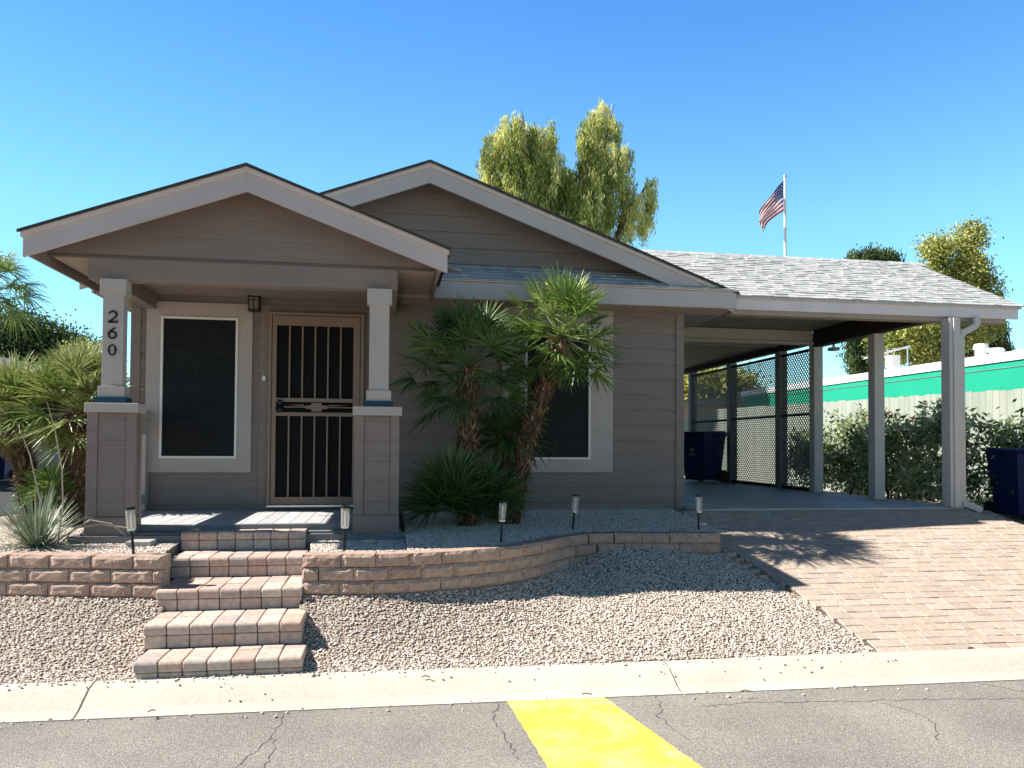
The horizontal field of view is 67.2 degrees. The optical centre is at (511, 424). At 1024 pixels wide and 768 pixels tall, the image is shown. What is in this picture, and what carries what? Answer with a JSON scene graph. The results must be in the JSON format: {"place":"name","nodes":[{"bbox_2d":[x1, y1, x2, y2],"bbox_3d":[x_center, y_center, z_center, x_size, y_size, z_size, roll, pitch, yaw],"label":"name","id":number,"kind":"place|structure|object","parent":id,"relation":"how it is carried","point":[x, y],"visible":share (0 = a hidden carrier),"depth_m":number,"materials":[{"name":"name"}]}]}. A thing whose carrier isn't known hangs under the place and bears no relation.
{"place":"outdoors","nodes":[
{"label":"outdoors","id":0,"kind":"place"},
{"bbox_2d":[0,480,60,514],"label":"side road","id":1,"kind":"structure","parent":0,"point":[6,491],"depth_m":11.88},
{"bbox_2d":[0,434,14,480],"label":"wheelie bin","id":2,"kind":"object","parent":1,"relation":"on","point":[5,473],"visible":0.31,"depth_m":16.00,"materials":[{"name":"plastic"}]},
{"bbox_2d":[0,357,70,480],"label":"neighbour house","id":3,"kind":"structure","parent":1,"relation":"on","point":[45,456],"depth_m":18.36,"materials":[{"name":"white paint"}]},
{"bbox_2d":[0,680,1023,767],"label":"road","id":4,"kind":"structure","parent":0,"point":[972,730],"depth_m":4.25,"materials":[{"name":"grey asphalt"}]},
{"bbox_2d":[507,697,702,767],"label":"yellow road stripe","id":5,"kind":"object","parent":4,"relation":"on","point":[600,732],"visible":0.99,"depth_m":4.21,"materials":[{"name":"paint"}]},
{"bbox_2d":[235,682,1023,767],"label":"road cracks","id":6,"kind":"object","parent":4,"relation":"on","point":[656,715],"visible":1,"depth_m":4.56,"materials":[{"name":"black asphalt"}]},
{"bbox_2d":[0,476,1023,682],"bbox_3d":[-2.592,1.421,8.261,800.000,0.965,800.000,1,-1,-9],"label":"ground","id":7,"kind":"structure","parent":0,"point":[173,551],"depth_m":5.64,"materials":[{"name":"beige gravel"}]},
{"bbox_2d":[0,248,54,340],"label":"fan palm","id":8,"kind":"object","parent":7,"relation":"on","point":[9,268],"visible":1,"depth_m":14.98,"materials":[{"name":"green plant"}]},
{"bbox_2d":[7,461,83,513],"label":"fan palm","id":9,"kind":"object","parent":7,"relation":"on","point":[47,477],"visible":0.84,"depth_m":7.89,"materials":[{"name":"green plant"}]},
{"bbox_2d":[0,346,92,520],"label":"fan palm","id":10,"kind":"object","parent":7,"relation":"on","point":[19,460],"visible":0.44,"depth_m":8.25,"materials":[{"name":"green plant"}]},
{"bbox_2d":[0,294,101,404],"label":"shade tree","id":11,"kind":"object","parent":7,"relation":"on","point":[48,336],"visible":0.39,"depth_m":19.53,"materials":[{"name":"green plant"}]},
{"bbox_2d":[0,402,127,551],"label":"grassy yucca","id":12,"kind":"object","parent":7,"relation":"on","point":[35,527],"visible":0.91,"depth_m":6.23,"materials":[{"name":"green plant"}]},
{"bbox_2d":[0,335,143,523],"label":"fan palm","id":13,"kind":"object","parent":7,"relation":"on","point":[75,374],"visible":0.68,"depth_m":7.99,"materials":[{"name":"green plant"}]},
{"bbox_2d":[0,551,170,600],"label":"retaining wall","id":14,"kind":"structure","parent":7,"relation":"on","point":[48,575],"depth_m":5.67,"materials":[{"name":"beige stone"}]},
{"bbox_2d":[41,331,129,407],"bbox_3d":[-10.163,-0.394,18.224,2.262,3.717,1.708,1,-1,-9],"label":"shade tree","id":15,"kind":"object","parent":7,"relation":"on","point":[90,344],"visible":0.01,"depth_m":18.14,"materials":[{"name":"green plant"}]},
{"bbox_2d":[125,507,135,553],"bbox_3d":[-2.849,0.828,5.782,0.074,0.422,0.074,-5,-1,-9],"label":"path light","id":16,"kind":"object","parent":7,"relation":"on","point":[131,530],"visible":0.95,"depth_m":5.77,"materials":[{"name":"black metal"}]},
{"bbox_2d":[133,528,308,678],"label":"paver stairs","id":17,"kind":"structure","parent":7,"relation":"on","point":[229,600],"depth_m":5.59,"materials":[{"name":"concrete paver blocks"}]},
{"bbox_2d":[341,505,349,551],"bbox_3d":[-1.311,0.843,6.044,0.074,0.422,0.074,2,1,-9],"label":"path light","id":18,"kind":"object","parent":7,"relation":"on","point":[344,527],"visible":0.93,"depth_m":6.04,"materials":[{"name":"white paint"}]},
{"bbox_2d":[16,159,739,553],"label":"house","id":19,"kind":"structure","parent":7,"relation":"on","point":[266,309],"depth_m":8.20,"materials":[{"name":"paint"}]},
{"bbox_2d":[145,301,252,471],"bbox_3d":[-3.310,-0.397,8.160,1.067,1.798,0.046,1,-1,-9],"label":"window","id":20,"kind":"structure","parent":19,"relation":"in","point":[199,356],"depth_m":8.16,"materials":[{"name":"paint"}]},
{"bbox_2d":[266,311,364,504],"bbox_3d":[-2.114,-0.175,8.323,1.005,2.064,0.096,1,-1,-9],"label":"security door","id":21,"kind":"structure","parent":19,"relation":"in","point":[316,378],"depth_m":8.32,"materials":[{"name":"metal"}]},
{"bbox_2d":[502,307,612,471],"bbox_3d":[0.526,-0.390,8.780,1.286,1.861,0.046,1,-1,-9],"label":"window","id":22,"kind":"structure","parent":19,"relation":"in","point":[581,427],"depth_m":8.80,"materials":[{"name":"paint"}]},
{"bbox_2d":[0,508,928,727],"bbox_3d":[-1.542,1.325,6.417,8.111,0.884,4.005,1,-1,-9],"label":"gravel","id":23,"kind":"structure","parent":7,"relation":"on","point":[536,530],"depth_m":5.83,"materials":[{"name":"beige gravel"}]},
{"bbox_2d":[125,539,155,546],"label":"paving slab","id":24,"kind":"structure","parent":23,"relation":"on","point":[143,542],"depth_m":6.31,"materials":[{"name":"concrete"}]},
{"bbox_2d":[365,539,378,543],"bbox_3d":[-1.197,1.000,6.579,0.118,0.052,0.070,1,-1,-9],"label":"rock","id":25,"kind":"object","parent":23,"relation":"on","point":[371,541],"visible":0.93,"depth_m":6.55,"materials":[{"name":"grey stone"}]},
{"bbox_2d":[433,538,453,542],"bbox_3d":[-0.583,0.991,6.540,0.181,0.061,0.107,1,-1,-9],"label":"rock","id":26,"kind":"object","parent":23,"relation":"on","point":[442,540],"visible":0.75,"depth_m":6.51,"materials":[{"name":"grey stone"}]},
{"bbox_2d":[389,292,539,526],"bbox_3d":[-0.422,-0.099,7.524,1.696,2.433,1.610,1,-1,-9],"label":"fan palm","id":27,"kind":"object","parent":7,"relation":"on","point":[465,403],"visible":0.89,"depth_m":7.42,"materials":[{"name":"green plant"}]},
{"bbox_2d":[399,437,536,529],"bbox_3d":[-0.471,0.555,7.404,1.472,0.907,1.349,1,-1,-9],"label":"fan palm","id":28,"kind":"object","parent":7,"relation":"on","point":[453,483],"visible":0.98,"depth_m":7.19,"materials":[{"name":"green plant"}]},
{"bbox_2d":[499,501,506,542],"bbox_3d":[-0.087,0.866,6.633,0.074,0.422,0.074,3,-2,-9],"label":"path light","id":29,"kind":"object","parent":7,"relation":"on","point":[502,521],"visible":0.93,"depth_m":6.62,"materials":[{"name":"white paint"}]},
{"bbox_2d":[302,531,720,598],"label":"retaining wall","id":30,"kind":"structure","parent":7,"relation":"on","point":[374,573],"depth_m":6.09,"materials":[{"name":"beige stone"}]},
{"bbox_2d":[0,647,1023,723],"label":"kerb","id":31,"kind":"structure","parent":7,"relation":"on","point":[93,700],"depth_m":4.95,"materials":[{"name":"concrete"}]},
{"bbox_2d":[148,647,973,711],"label":"dry twigs","id":32,"kind":"object","parent":31,"relation":"on","point":[582,693],"visible":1,"depth_m":4.89,"materials":[{"name":"brown plant"}]},
{"bbox_2d":[477,398,556,520],"bbox_3d":[-0.070,0.393,7.958,0.974,1.446,1.023,0,-2,21],"label":"fan palm","id":33,"kind":"object","parent":7,"relation":"on","point":[502,442],"visible":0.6,"depth_m":7.84,"materials":[{"name":"green plant"}]},
{"bbox_2d":[496,263,634,524],"bbox_3d":[0.507,-0.279,7.835,1.519,2.832,1.535,1,-1,-9],"label":"fan palm","id":34,"kind":"object","parent":7,"relation":"on","point":[566,296],"visible":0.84,"depth_m":7.68,"materials":[{"name":"green plant"}]},
{"bbox_2d":[475,97,658,246],"bbox_3d":[1.777,-4.491,24.382,5.939,12.396,2.984,1,-2,-24],"label":"willow tree","id":35,"kind":"object","parent":7,"relation":"on","point":[525,162],"visible":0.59,"depth_m":24.03,"materials":[{"name":"green plant"}]},
{"bbox_2d":[571,494,579,528],"bbox_3d":[0.610,0.895,7.580,0.074,0.422,0.074,7,-4,-9],"label":"path light","id":36,"kind":"object","parent":7,"relation":"on","point":[574,511],"visible":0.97,"depth_m":7.57,"materials":[{"name":"white paint"}]},
{"bbox_2d":[695,494,702,529],"bbox_3d":[1.856,0.903,7.659,0.074,0.422,0.074,1,0,-9],"label":"path light","id":37,"kind":"object","parent":7,"relation":"on","point":[698,495],"visible":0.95,"depth_m":7.65,"materials":[{"name":"white paint"}]},
{"bbox_2d":[684,395,743,417],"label":"tan house","id":38,"kind":"structure","parent":7,"relation":"on","point":[685,409],"depth_m":29.04,"materials":[{"name":"beige"}]},
{"bbox_2d":[684,360,771,401],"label":"shade tree","id":39,"kind":"object","parent":7,"relation":"on","point":[685,388],"visible":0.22,"depth_m":39.86,"materials":[{"name":"green plant"}]},
{"bbox_2d":[724,551,768,579],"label":"edging stones","id":40,"kind":"object","parent":7,"relation":"on","point":[739,560],"visible":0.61,"depth_m":7.09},
{"bbox_2d":[783,175,786,351],"bbox_3d":[12.856,-4.974,36.245,0.174,13.674,0.174,1,-1,-9],"label":"flagpole","id":41,"kind":"object","parent":7,"relation":"on","point":[785,233],"visible":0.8,"depth_m":36.32,"materials":[{"name":"silver metal"}]},
{"bbox_2d":[759,181,783,230],"bbox_3d":[12.144,-10.252,36.311,1.316,2.588,0.414,1,-2,-21],"label":"flag","id":42,"kind":"object","parent":41,"relation":"attached to","point":[771,207],"visible":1,"depth_m":36.29,"materials":[{"name":"multicoloured fabric"}]},
{"bbox_2d":[774,424,843,492],"bbox_3d":[6.273,0.786,16.108,1.479,1.599,1.773,1,-1,-9],"label":"hedge bush","id":43,"kind":"object","parent":7,"relation":"on","point":[831,471],"visible":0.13,"depth_m":15.74,"materials":[{"name":"green plant"}]},
{"bbox_2d":[823,403,908,496],"bbox_3d":[6.444,0.509,14.451,1.574,1.856,1.750,1,-1,-9],"label":"hedge bush","id":44,"kind":"object","parent":7,"relation":"on","point":[844,469],"visible":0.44,"depth_m":14.47,"materials":[{"name":"green plant"}]},
{"bbox_2d":[713,388,1023,506],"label":"board fence","id":45,"kind":"object","parent":7,"relation":"on","point":[989,401],"visible":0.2,"depth_m":14.49,"materials":[{"name":"white wood"}]},
{"bbox_2d":[836,242,905,375],"bbox_3d":[16.315,-3.221,35.603,4.128,10.600,2.907,1,-1,-9],"label":"gum tree","id":46,"kind":"object","parent":7,"relation":"on","point":[852,360],"visible":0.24,"depth_m":35.45,"materials":[{"name":"green plant"}]},
{"bbox_2d":[741,349,1023,406],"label":"turquoise building","id":47,"kind":"structure","parent":7,"relation":"on","point":[999,371],"depth_m":16.34,"materials":[{"name":"paint"}]},
{"bbox_2d":[862,345,910,368],"bbox_3d":[9.569,-1.555,19.720,0.400,0.750,1.852,1,-1,-9],"label":"roof antenna","id":48,"kind":"object","parent":47,"relation":"on","point":[892,361],"visible":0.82,"depth_m":19.34,"materials":[{"name":"metal"}]},
{"bbox_2d":[973,343,988,355],"bbox_3d":[9.917,-1.476,16.300,0.298,0.460,0.298,1,-1,-9],"label":"roof vent","id":49,"kind":"object","parent":47,"relation":"on","point":[980,349],"visible":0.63,"depth_m":16.21,"materials":[{"name":"white paint"}]},
{"bbox_2d":[986,348,1005,353],"bbox_3d":[9.982,-1.416,15.898,0.340,0.320,0.340,1,-1,-9],"label":"roof vent","id":50,"kind":"object","parent":47,"relation":"on","point":[994,350],"visible":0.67,"depth_m":15.80,"materials":[{"name":"white paint"}]},
{"bbox_2d":[842,409,936,500],"bbox_3d":[6.395,0.656,13.094,1.495,1.836,1.769,0,-2,27],"label":"hedge bush","id":51,"kind":"object","parent":7,"relation":"on","point":[893,438],"visible":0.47,"depth_m":12.91,"materials":[{"name":"green plant"}]},
{"bbox_2d":[859,215,1012,367],"bbox_3d":[15.147,-2.832,27.394,5.630,9.366,3.674,1,-1,-9],"label":"gum tree","id":52,"kind":"object","parent":7,"relation":"on","point":[969,265],"visible":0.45,"depth_m":27.14,"materials":[{"name":"green plant"}]},
{"bbox_2d":[887,398,999,507],"bbox_3d":[6.573,0.442,11.723,1.600,1.963,1.581,2,-2,-42],"label":"hedge bush","id":53,"kind":"object","parent":7,"relation":"on","point":[927,431],"visible":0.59,"depth_m":11.65,"materials":[{"name":"green plant"}]},
{"bbox_2d":[965,292,1015,357],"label":"gum tree","id":54,"kind":"object","parent":7,"relation":"on","point":[1002,341],"visible":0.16,"depth_m":29.61,"materials":[{"name":"green plant"}]},
{"bbox_2d":[966,398,1023,506],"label":"hedge bush","id":55,"kind":"object","parent":7,"relation":"on","point":[1004,433],"visible":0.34,"depth_m":11.36,"materials":[{"name":"green plant"}]},
{"bbox_2d":[983,448,1023,517],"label":"wheelie bin","id":56,"kind":"object","parent":7,"relation":"on","point":[1006,467],"visible":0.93,"depth_m":10.68,"materials":[{"name":"plastic"}]},
{"bbox_2d":[0,0,1023,399],"label":"sky","id":57,"kind":"structure","parent":0,"point":[886,122],"materials":[{"name":"blue"}]},
{"bbox_2d":[684,417,712,475],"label":"block wall","id":58,"kind":"structure","parent":0,"point":[685,424],"depth_m":24.72,"materials":[{"name":"concrete"}]},
{"bbox_2d":[684,477,963,511],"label":"carport slab","id":59,"kind":"structure","parent":0,"point":[721,496],"depth_m":10.13,"materials":[{"name":"concrete"}]},
{"bbox_2d":[684,431,726,481],"bbox_3d":[3.768,0.623,15.148,0.806,0.999,0.630,1,-2,-37],"label":"wheelie bin","id":60,"kind":"object","parent":59,"relation":"on","point":[703,454],"visible":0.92,"depth_m":14.92,"materials":[{"name":"plastic"}]},
{"bbox_2d":[640,249,1023,511],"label":"carport","id":61,"kind":"object","parent":59,"relation":"on","point":[789,303],"visible":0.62,"depth_m":10.58,"materials":[{"name":"paint"}]},
{"bbox_2d":[687,509,1023,651],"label":"driveway","id":62,"kind":"structure","parent":0,"point":[897,580],"depth_m":7.18,"materials":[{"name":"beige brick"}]}
]}

